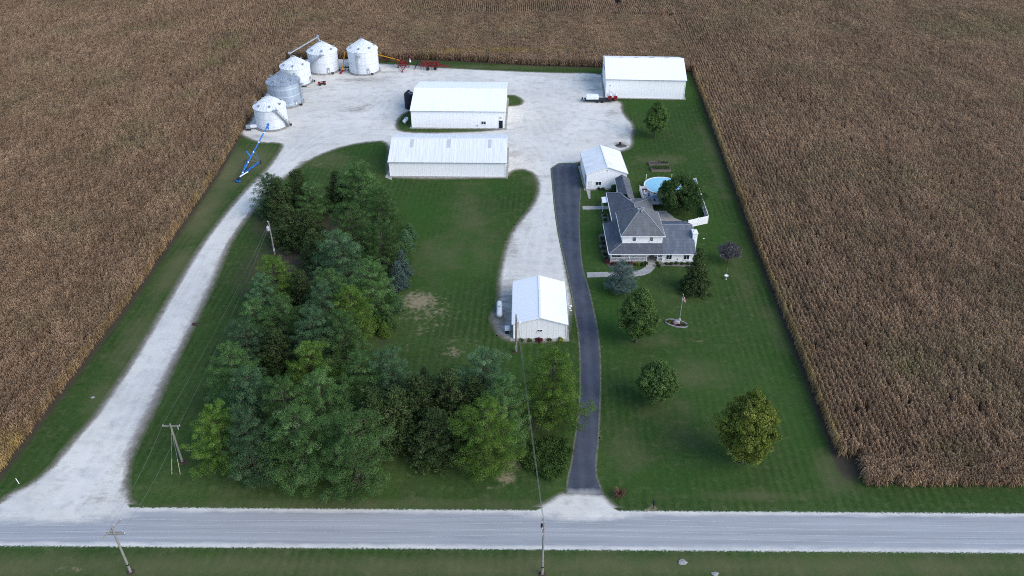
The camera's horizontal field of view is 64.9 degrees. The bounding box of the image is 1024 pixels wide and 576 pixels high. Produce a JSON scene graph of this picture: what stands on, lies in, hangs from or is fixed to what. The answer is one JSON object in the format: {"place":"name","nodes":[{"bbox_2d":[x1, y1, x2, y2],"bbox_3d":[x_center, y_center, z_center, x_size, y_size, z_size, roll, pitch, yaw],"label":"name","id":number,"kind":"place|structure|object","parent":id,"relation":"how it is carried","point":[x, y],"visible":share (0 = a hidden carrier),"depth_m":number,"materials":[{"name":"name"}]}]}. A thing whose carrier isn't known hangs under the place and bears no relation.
{"place":"outdoors","nodes":[
{"label":"outdoors","id":0,"kind":"place"},
{"bbox_2d":[0,0,299,471],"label":"corn field","id":1,"kind":"structure","parent":0,"point":[80,80],"depth_m":197.65,"materials":[{"name":"plant"}]},
{"bbox_2d":[286,0,693,70],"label":"corn field","id":2,"kind":"structure","parent":0,"point":[586,33],"depth_m":276.01,"materials":[{"name":"plant"}]},
{"bbox_2d":[0,0,1023,575],"bbox_3d":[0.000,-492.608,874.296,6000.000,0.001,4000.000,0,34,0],"label":"ground","id":3,"kind":"structure","parent":0,"point":[726,344],"depth_m":125.68,"materials":[{"name":"green plant"}]},
{"bbox_2d":[101,519,134,575],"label":"utility pole","id":4,"kind":"object","parent":3,"relation":"on","point":[130,571],"visible":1,"depth_m":95.05,"materials":[{"name":"grey wood"}]},
{"bbox_2d":[114,522,521,525],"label":"power line","id":5,"kind":"object","parent":4,"relation":"hanging from","point":[365,525],"visible":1,"depth_m":93.91,"materials":[{"name":"metal"}]},
{"bbox_2d":[137,528,527,532],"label":"power line","id":6,"kind":"object","parent":4,"relation":"hanging from","point":[293,532],"visible":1,"depth_m":93.36,"materials":[{"name":"metal"}]},
{"bbox_2d":[146,516,536,520],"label":"power line","id":7,"kind":"object","parent":4,"relation":"hanging from","point":[319,520],"visible":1,"depth_m":94.77,"materials":[{"name":"metal"}]},
{"bbox_2d":[162,423,185,463],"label":"utility pole","id":8,"kind":"object","parent":3,"relation":"on","point":[182,461],"visible":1,"depth_m":111.12,"materials":[{"name":"grey wood"}]},
{"bbox_2d":[179,398,249,479],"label":"deciduous tree","id":9,"kind":"object","parent":3,"relation":"on","point":[213,438],"visible":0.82,"depth_m":108.26,"materials":[{"name":"green plant"}]},
{"bbox_2d":[201,339,271,423],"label":"pine tree","id":10,"kind":"object","parent":3,"relation":"on","point":[232,359],"visible":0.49,"depth_m":116.57,"materials":[{"name":"green plant"}]},
{"bbox_2d":[215,315,272,376],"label":"pine tree","id":11,"kind":"object","parent":3,"relation":"on","point":[243,339],"visible":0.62,"depth_m":124.51,"materials":[{"name":"green plant"}]},
{"bbox_2d":[218,408,284,492],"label":"pine tree","id":12,"kind":"object","parent":3,"relation":"on","point":[240,440],"visible":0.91,"depth_m":106.58,"materials":[{"name":"green plant"}]},
{"bbox_2d":[236,123,268,181],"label":"grain auger","id":13,"kind":"object","parent":3,"relation":"on","point":[238,179],"visible":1,"depth_m":190.26,"materials":[{"name":"blue paint"}]},
{"bbox_2d":[214,364,291,455],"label":"pine tree","id":14,"kind":"object","parent":3,"relation":"on","point":[249,392],"visible":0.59,"depth_m":111.54,"materials":[{"name":"green plant"}]},
{"bbox_2d":[234,297,283,353],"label":"pine tree","id":15,"kind":"object","parent":3,"relation":"on","point":[253,310],"visible":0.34,"depth_m":128.82,"materials":[{"name":"green plant"}]},
{"bbox_2d":[241,272,287,322],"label":"pine tree","id":16,"kind":"object","parent":3,"relation":"on","point":[266,293],"visible":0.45,"depth_m":135.29,"materials":[{"name":"green plant"}]},
{"bbox_2d":[247,172,295,216],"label":"pine tree","id":17,"kind":"object","parent":3,"relation":"on","point":[266,180],"visible":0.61,"depth_m":168.73,"materials":[{"name":"green plant"}]},
{"bbox_2d":[246,254,307,311],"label":"pine tree","id":18,"kind":"object","parent":3,"relation":"on","point":[285,280],"visible":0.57,"depth_m":139.47,"materials":[{"name":"green plant"}]},
{"bbox_2d":[251,290,309,353],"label":"pine tree","id":19,"kind":"object","parent":3,"relation":"on","point":[285,318],"visible":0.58,"depth_m":127.81,"materials":[{"name":"green plant"}]},
{"bbox_2d":[255,327,306,390],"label":"cedar tree","id":20,"kind":"object","parent":3,"relation":"on","point":[274,361],"visible":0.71,"depth_m":124.33,"materials":[{"name":"plant"}]},
{"bbox_2d":[261,177,300,226],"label":"cedar tree","id":21,"kind":"object","parent":3,"relation":"on","point":[274,186],"visible":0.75,"depth_m":166.96,"materials":[{"name":"plant"}]},
{"bbox_2d":[266,203,308,254],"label":"cedar tree","id":22,"kind":"object","parent":3,"relation":"on","point":[286,218],"visible":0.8,"depth_m":158.47,"materials":[{"name":"plant"}]},
{"bbox_2d":[256,373,322,452],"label":"pine tree","id":23,"kind":"object","parent":3,"relation":"on","point":[280,404],"visible":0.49,"depth_m":110.21,"materials":[{"name":"green plant"}]},
{"bbox_2d":[252,404,346,496],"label":"pine tree","id":24,"kind":"object","parent":3,"relation":"on","point":[300,452],"visible":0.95,"depth_m":105.74,"materials":[{"name":"green plant"}]},
{"bbox_2d":[285,268,318,317],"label":"cedar tree","id":25,"kind":"object","parent":3,"relation":"on","point":[299,283],"visible":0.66,"depth_m":139.05,"materials":[{"name":"plant"}]},
{"bbox_2d":[283,168,321,211],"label":"cedar tree","id":26,"kind":"object","parent":3,"relation":"on","point":[295,183],"visible":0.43,"depth_m":170.04,"materials":[{"name":"plant"}]},
{"bbox_2d":[283,206,331,253],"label":"cedar tree","id":27,"kind":"object","parent":3,"relation":"on","point":[305,215],"visible":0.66,"depth_m":157.46,"materials":[{"name":"plant"}]},
{"bbox_2d":[295,181,332,219],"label":"pine tree","id":28,"kind":"object","parent":3,"relation":"on","point":[315,202],"visible":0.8,"depth_m":167.21,"materials":[{"name":"green plant"}]},
{"bbox_2d":[284,340,345,400],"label":"pine tree","id":29,"kind":"object","parent":3,"relation":"on","point":[302,364],"visible":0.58,"depth_m":120.43,"materials":[{"name":"green plant"}]},
{"bbox_2d":[296,228,333,275],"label":"cedar tree","id":30,"kind":"object","parent":3,"relation":"on","point":[309,250],"visible":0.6,"depth_m":150.73,"materials":[{"name":"plant"}]},
{"bbox_2d":[0,58,635,504],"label":"gravel yard","id":31,"kind":"structure","parent":3,"relation":"on","point":[554,118],"depth_m":175.96,"materials":[{"name":"gravel"}]},
{"bbox_2d":[252,94,291,131],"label":"grain bin","id":32,"kind":"object","parent":31,"relation":"on","point":[270,110],"visible":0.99,"depth_m":207.87,"materials":[{"name":"metal"}]},
{"bbox_2d":[265,69,304,108],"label":"grain bin","id":33,"kind":"object","parent":31,"relation":"on","point":[285,86],"visible":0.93,"depth_m":220.40,"materials":[{"name":"metal"}]},
{"bbox_2d":[279,55,314,86],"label":"grain bin","id":34,"kind":"object","parent":31,"relation":"on","point":[299,67],"visible":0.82,"depth_m":234.57,"materials":[{"name":"metal"}]},
{"bbox_2d":[306,40,339,75],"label":"grain bin","id":35,"kind":"object","parent":31,"relation":"on","point":[322,56],"visible":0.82,"depth_m":243.14,"materials":[{"name":"metal"}]},
{"bbox_2d":[346,38,380,75],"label":"grain bin","id":36,"kind":"object","parent":31,"relation":"on","point":[362,53],"visible":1,"depth_m":242.44,"materials":[{"name":"metal"}]},
{"bbox_2d":[394,54,410,72],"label":"folded implement","id":37,"kind":"object","parent":31,"relation":"on","point":[405,61],"visible":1,"depth_m":249.28,"materials":[{"name":"red paint"}]},
{"bbox_2d":[404,90,412,109],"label":"storage tank","id":38,"kind":"object","parent":31,"relation":"on","point":[408,95],"visible":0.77,"depth_m":220.05,"materials":[{"name":"black"}]},
{"bbox_2d":[414,60,449,70],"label":"field cultivator","id":39,"kind":"object","parent":31,"relation":"on","point":[435,63],"visible":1,"depth_m":248.55,"materials":[{"name":"red paint"}]},
{"bbox_2d":[496,301,501,317],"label":"propane tank","id":40,"kind":"object","parent":31,"relation":"on","point":[499,310],"visible":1,"depth_m":141.80,"materials":[{"name":"metal"}]},
{"bbox_2d":[285,304,350,384],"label":"pine tree","id":41,"kind":"object","parent":3,"relation":"on","point":[309,323],"visible":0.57,"depth_m":124.20,"materials":[{"name":"green plant"}]},
{"bbox_2d":[289,364,359,453],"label":"pine tree","id":42,"kind":"object","parent":3,"relation":"on","point":[319,403],"visible":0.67,"depth_m":111.99,"materials":[{"name":"green plant"}]},
{"bbox_2d":[297,279,353,357],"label":"pine tree","id":43,"kind":"object","parent":3,"relation":"on","point":[321,295],"visible":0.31,"depth_m":129.26,"materials":[{"name":"green plant"}]},
{"bbox_2d":[306,266,359,317],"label":"pine tree","id":44,"kind":"object","parent":3,"relation":"on","point":[330,273],"visible":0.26,"depth_m":134.21,"materials":[{"name":"green plant"}]},
{"bbox_2d":[305,229,366,289],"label":"pine tree","id":45,"kind":"object","parent":3,"relation":"on","point":[344,268],"visible":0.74,"depth_m":145.00,"materials":[{"name":"green plant"}]},
{"bbox_2d":[321,170,352,213],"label":"cedar tree","id":46,"kind":"object","parent":3,"relation":"on","point":[333,179],"visible":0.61,"depth_m":170.92,"materials":[{"name":"plant"}]},
{"bbox_2d":[318,307,376,385],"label":"pine tree","id":47,"kind":"object","parent":3,"relation":"on","point":[345,343],"visible":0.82,"depth_m":124.46,"materials":[{"name":"green plant"}]},
{"bbox_2d":[305,403,396,505],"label":"pine tree","id":48,"kind":"object","parent":3,"relation":"on","point":[351,452],"visible":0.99,"depth_m":105.19,"materials":[{"name":"green plant"}]},
{"bbox_2d":[321,199,381,260],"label":"pine tree","id":49,"kind":"object","parent":3,"relation":"on","point":[356,234],"visible":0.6,"depth_m":153.07,"materials":[{"name":"green plant"}]},
{"bbox_2d":[325,283,385,346],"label":"pine tree","id":50,"kind":"object","parent":3,"relation":"on","point":[347,301],"visible":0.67,"depth_m":131.85,"materials":[{"name":"green plant"}]},
{"bbox_2d":[330,159,392,218],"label":"pine tree","id":51,"kind":"object","parent":3,"relation":"on","point":[367,180],"visible":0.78,"depth_m":167.32,"materials":[{"name":"green plant"}]},
{"bbox_2d":[335,348,393,423],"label":"pine tree","id":52,"kind":"object","parent":3,"relation":"on","point":[358,368],"visible":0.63,"depth_m":115.47,"materials":[{"name":"green plant"}]},
{"bbox_2d":[348,256,401,324],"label":"pine tree","id":53,"kind":"object","parent":3,"relation":"on","point":[372,283],"visible":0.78,"depth_m":136.95,"materials":[{"name":"green plant"}]},
{"bbox_2d":[355,389,407,463],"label":"cedar tree","id":54,"kind":"object","parent":3,"relation":"on","point":[374,398],"visible":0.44,"depth_m":111.41,"materials":[{"name":"plant"}]},
{"bbox_2d":[358,187,408,239],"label":"pine tree","id":55,"kind":"object","parent":3,"relation":"on","point":[385,209],"visible":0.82,"depth_m":161.10,"materials":[{"name":"green plant"}]},
{"bbox_2d":[376,321,393,339],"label":"spruce tree","id":56,"kind":"object","parent":3,"relation":"on","point":[383,332],"visible":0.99,"depth_m":136.68,"materials":[{"name":"plant"}]},
{"bbox_2d":[358,219,415,275],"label":"pine tree","id":57,"kind":"object","parent":3,"relation":"on","point":[388,250],"visible":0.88,"depth_m":150.01,"materials":[{"name":"green plant"}]},
{"bbox_2d":[354,345,419,412],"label":"pine tree","id":58,"kind":"object","parent":3,"relation":"on","point":[388,378],"visible":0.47,"depth_m":116.02,"materials":[{"name":"green plant"}]},
{"bbox_2d":[375,308,398,331],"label":"spruce tree","id":59,"kind":"object","parent":3,"relation":"on","point":[390,322],"visible":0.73,"depth_m":137.97,"materials":[{"name":"plant"}]},
{"bbox_2d":[383,284,406,314],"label":"spruce tree","id":60,"kind":"object","parent":3,"relation":"on","point":[397,306],"visible":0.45,"depth_m":142.04,"materials":[{"name":"plant"}]},
{"bbox_2d":[385,260,410,292],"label":"spruce tree","id":61,"kind":"object","parent":3,"relation":"on","point":[401,278],"visible":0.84,"depth_m":147.87,"materials":[{"name":"plant"}]},
{"bbox_2d":[372,384,426,462],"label":"cedar tree","id":62,"kind":"object","parent":3,"relation":"on","point":[395,396],"visible":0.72,"depth_m":111.64,"materials":[{"name":"plant"}]},
{"bbox_2d":[391,249,414,277],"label":"spruce tree","id":63,"kind":"object","parent":3,"relation":"on","point":[403,263],"visible":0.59,"depth_m":151.48,"materials":[{"name":"plant"}]},
{"bbox_2d":[398,229,416,251],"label":"spruce tree","id":64,"kind":"object","parent":3,"relation":"on","point":[406,238],"visible":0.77,"depth_m":159.85,"materials":[{"name":"plant"}]},
{"bbox_2d":[405,222,417,239],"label":"spruce tree","id":65,"kind":"object","parent":3,"relation":"on","point":[409,228],"visible":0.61,"depth_m":163.30,"materials":[{"name":"plant"}]},
{"bbox_2d":[390,373,453,453],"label":"cedar tree","id":66,"kind":"object","parent":3,"relation":"on","point":[419,388],"visible":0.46,"depth_m":112.41,"materials":[{"name":"plant"}]},
{"bbox_2d":[418,365,434,396],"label":"spruce tree","id":67,"kind":"object","parent":3,"relation":"on","point":[424,369],"visible":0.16,"depth_m":120.63,"materials":[{"name":"plant"}]},
{"bbox_2d":[404,406,468,477],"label":"cedar tree","id":68,"kind":"object","parent":3,"relation":"on","point":[435,448],"visible":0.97,"depth_m":110.82,"materials":[{"name":"plant"}]},
{"bbox_2d":[418,366,475,441],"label":"cedar tree","id":69,"kind":"object","parent":3,"relation":"on","point":[448,384],"visible":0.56,"depth_m":113.53,"materials":[{"name":"plant"}]},
{"bbox_2d":[387,134,508,177],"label":"machine shed","id":70,"kind":"structure","parent":3,"relation":"on","point":[448,156],"depth_m":187.30,"materials":[{"name":"white metal"}]},
{"bbox_2d":[410,81,508,129],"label":"workshop","id":71,"kind":"structure","parent":3,"relation":"on","point":[456,105],"depth_m":210.81,"materials":[{"name":"white metal"}]},
{"bbox_2d":[452,374,488,429],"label":"cedar tree","id":72,"kind":"object","parent":3,"relation":"on","point":[473,383],"visible":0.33,"depth_m":114.49,"materials":[{"name":"plant"}]},
{"bbox_2d":[447,390,527,484],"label":"pine tree","id":73,"kind":"object","parent":3,"relation":"on","point":[481,431],"visible":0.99,"depth_m":107.36,"materials":[{"name":"green plant"}]},
{"bbox_2d":[453,345,525,415],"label":"pine tree","id":74,"kind":"object","parent":3,"relation":"on","point":[493,368],"visible":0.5,"depth_m":116.51,"materials":[{"name":"green plant"}]},
{"bbox_2d":[469,371,531,449],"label":"pine tree","id":75,"kind":"object","parent":3,"relation":"on","point":[507,392],"visible":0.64,"depth_m":111.88,"materials":[{"name":"green plant"}]},
{"bbox_2d":[513,314,520,353],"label":"utility pole","id":76,"kind":"object","parent":3,"relation":"on","point":[515,351],"visible":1,"depth_m":131.77,"materials":[{"name":"grey wood"}]},
{"bbox_2d":[510,275,568,341],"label":"garage","id":77,"kind":"structure","parent":3,"relation":"on","point":[539,307],"depth_m":137.31,"materials":[{"name":"white metal"}]},
{"bbox_2d":[538,516,545,575],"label":"utility pole","id":78,"kind":"object","parent":3,"relation":"on","point":[541,573],"visible":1,"depth_m":95.77,"materials":[{"name":"grey wood"}]},
{"bbox_2d":[547,516,946,525],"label":"power line","id":79,"kind":"object","parent":78,"relation":"hanging from","point":[759,522],"visible":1,"depth_m":94.28,"materials":[{"name":"metal"}]},
{"bbox_2d":[556,528,973,537],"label":"power line","id":80,"kind":"object","parent":78,"relation":"hanging from","point":[774,534],"visible":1,"depth_m":92.88,"materials":[{"name":"metal"}]},
{"bbox_2d":[543,533,1008,543],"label":"power line","id":81,"kind":"object","parent":78,"relation":"hanging from","point":[788,540],"visible":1,"depth_m":92.20,"materials":[{"name":"metal"}]},
{"bbox_2d":[518,434,574,481],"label":"shrub","id":82,"kind":"object","parent":3,"relation":"on","point":[548,443],"visible":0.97,"depth_m":113.19,"materials":[{"name":"green plant"}]},
{"bbox_2d":[511,343,596,435],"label":"pine tree","id":83,"kind":"object","parent":3,"relation":"on","point":[554,394],"visible":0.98,"depth_m":115.51,"materials":[{"name":"green plant"}]},
{"bbox_2d":[530,491,626,507],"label":"gravel apron","id":84,"kind":"object","parent":3,"relation":"on","point":[561,499],"visible":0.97,"depth_m":107.50,"materials":[{"name":"gravel"}]},
{"bbox_2d":[578,145,628,190],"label":"garage","id":85,"kind":"structure","parent":3,"relation":"on","point":[600,166],"depth_m":182.25,"materials":[{"name":"white metal"}]},
{"bbox_2d":[603,259,639,295],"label":"spruce tree","id":86,"kind":"object","parent":3,"relation":"on","point":[622,274],"visible":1,"depth_m":145.98,"materials":[{"name":"plant"}]},
{"bbox_2d":[615,286,661,342],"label":"shade tree","id":87,"kind":"object","parent":3,"relation":"on","point":[640,300],"visible":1,"depth_m":130.96,"materials":[{"name":"green plant"}]},
{"bbox_2d":[598,233,693,267],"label":"landscape bed","id":88,"kind":"object","parent":3,"relation":"on","point":[662,263],"visible":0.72,"depth_m":156.63,"materials":[{"name":"grey stone"}]},
{"bbox_2d":[601,175,697,264],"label":"farmhouse","id":89,"kind":"object","parent":3,"relation":"on","point":[637,230],"visible":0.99,"depth_m":156.55,"materials":[{"name":"white"}]},
{"bbox_2d":[642,191,663,207],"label":"pool deck","id":90,"kind":"structure","parent":3,"relation":"on","point":[656,201],"depth_m":176.77,"materials":[{"name":"grey wood"}]},
{"bbox_2d":[642,101,670,137],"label":"shade tree","id":91,"kind":"object","parent":3,"relation":"on","point":[658,108],"visible":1,"depth_m":201.66,"materials":[{"name":"green plant"}]},
{"bbox_2d":[633,357,681,403],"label":"shade tree","id":92,"kind":"object","parent":3,"relation":"on","point":[658,381],"visible":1,"depth_m":119.03,"materials":[{"name":"green plant"}]},
{"bbox_2d":[648,160,668,165],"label":"raised bed","id":93,"kind":"object","parent":3,"relation":"on","point":[658,162],"visible":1,"depth_m":192.45,"materials":[{"name":"brown wood"}]},
{"bbox_2d":[650,165,670,171],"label":"raised bed","id":94,"kind":"object","parent":3,"relation":"on","point":[660,168],"visible":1,"depth_m":189.75,"materials":[{"name":"brown wood"}]},
{"bbox_2d":[644,177,681,193],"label":"swimming pool","id":95,"kind":"structure","parent":3,"relation":"on","point":[653,184],"depth_m":181.85,"materials":[{"name":"liquid"}]},
{"bbox_2d":[664,319,687,327],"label":"flower bed","id":96,"kind":"object","parent":3,"relation":"on","point":[674,325],"visible":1,"depth_m":139.94,"materials":[{"name":"grey stone"}]},
{"bbox_2d":[654,172,708,213],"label":"shade tree","id":97,"kind":"object","parent":3,"relation":"on","point":[667,193],"visible":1,"depth_m":168.37,"materials":[{"name":"plant"}]},
{"bbox_2d":[676,247,713,299],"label":"spruce tree","id":98,"kind":"object","parent":3,"relation":"on","point":[696,274],"visible":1,"depth_m":145.82,"materials":[{"name":"plant"}]},
{"bbox_2d":[688,179,708,226],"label":"vinyl fence","id":99,"kind":"object","parent":3,"relation":"on","point":[699,221],"visible":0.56,"depth_m":168.53,"materials":[{"name":"plastic"}]},
{"bbox_2d":[716,242,742,262],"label":"ornamental tree","id":100,"kind":"object","parent":3,"relation":"on","point":[728,252],"visible":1,"depth_m":154.26,"materials":[{"name":"plant"}]},
{"bbox_2d":[712,388,781,464],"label":"shade tree","id":101,"kind":"object","parent":3,"relation":"on","point":[751,439],"visible":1,"depth_m":107.36,"materials":[{"name":"green plant"}]},
{"bbox_2d":[0,504,1023,556],"bbox_3d":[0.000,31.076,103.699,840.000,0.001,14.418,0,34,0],"label":"road","id":102,"kind":"structure","parent":0,"point":[210,528],"depth_m":103.68,"materials":[{"name":"asphalt"}]},
{"bbox_2d":[550,163,605,495],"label":"driveway","id":103,"kind":"structure","parent":0,"point":[582,477],"depth_m":137.95,"materials":[{"name":"asphalt"}]},
{"bbox_2d":[612,485,626,497],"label":"ornamental grass","id":104,"kind":"object","parent":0,"point":[617,492],"depth_m":107.81,"materials":[{"name":"plant"}]},
{"bbox_2d":[587,264,654,277],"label":"front path","id":105,"kind":"structure","parent":0,"point":[647,269],"depth_m":153.41,"materials":[{"name":"concrete"}]},
{"bbox_2d":[601,56,686,99],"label":"barn","id":106,"kind":"structure","parent":0,"point":[642,77],"depth_m":227.87,"materials":[{"name":"white metal"}]},
{"bbox_2d":[657,211,680,220],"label":"patio","id":107,"kind":"structure","parent":0,"point":[665,215],"depth_m":171.40,"materials":[{"name":"concrete"}]},
{"bbox_2d":[668,0,1023,488],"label":"corn field","id":108,"kind":"structure","parent":0,"point":[775,79],"depth_m":173.49,"materials":[{"name":"brown plant"}]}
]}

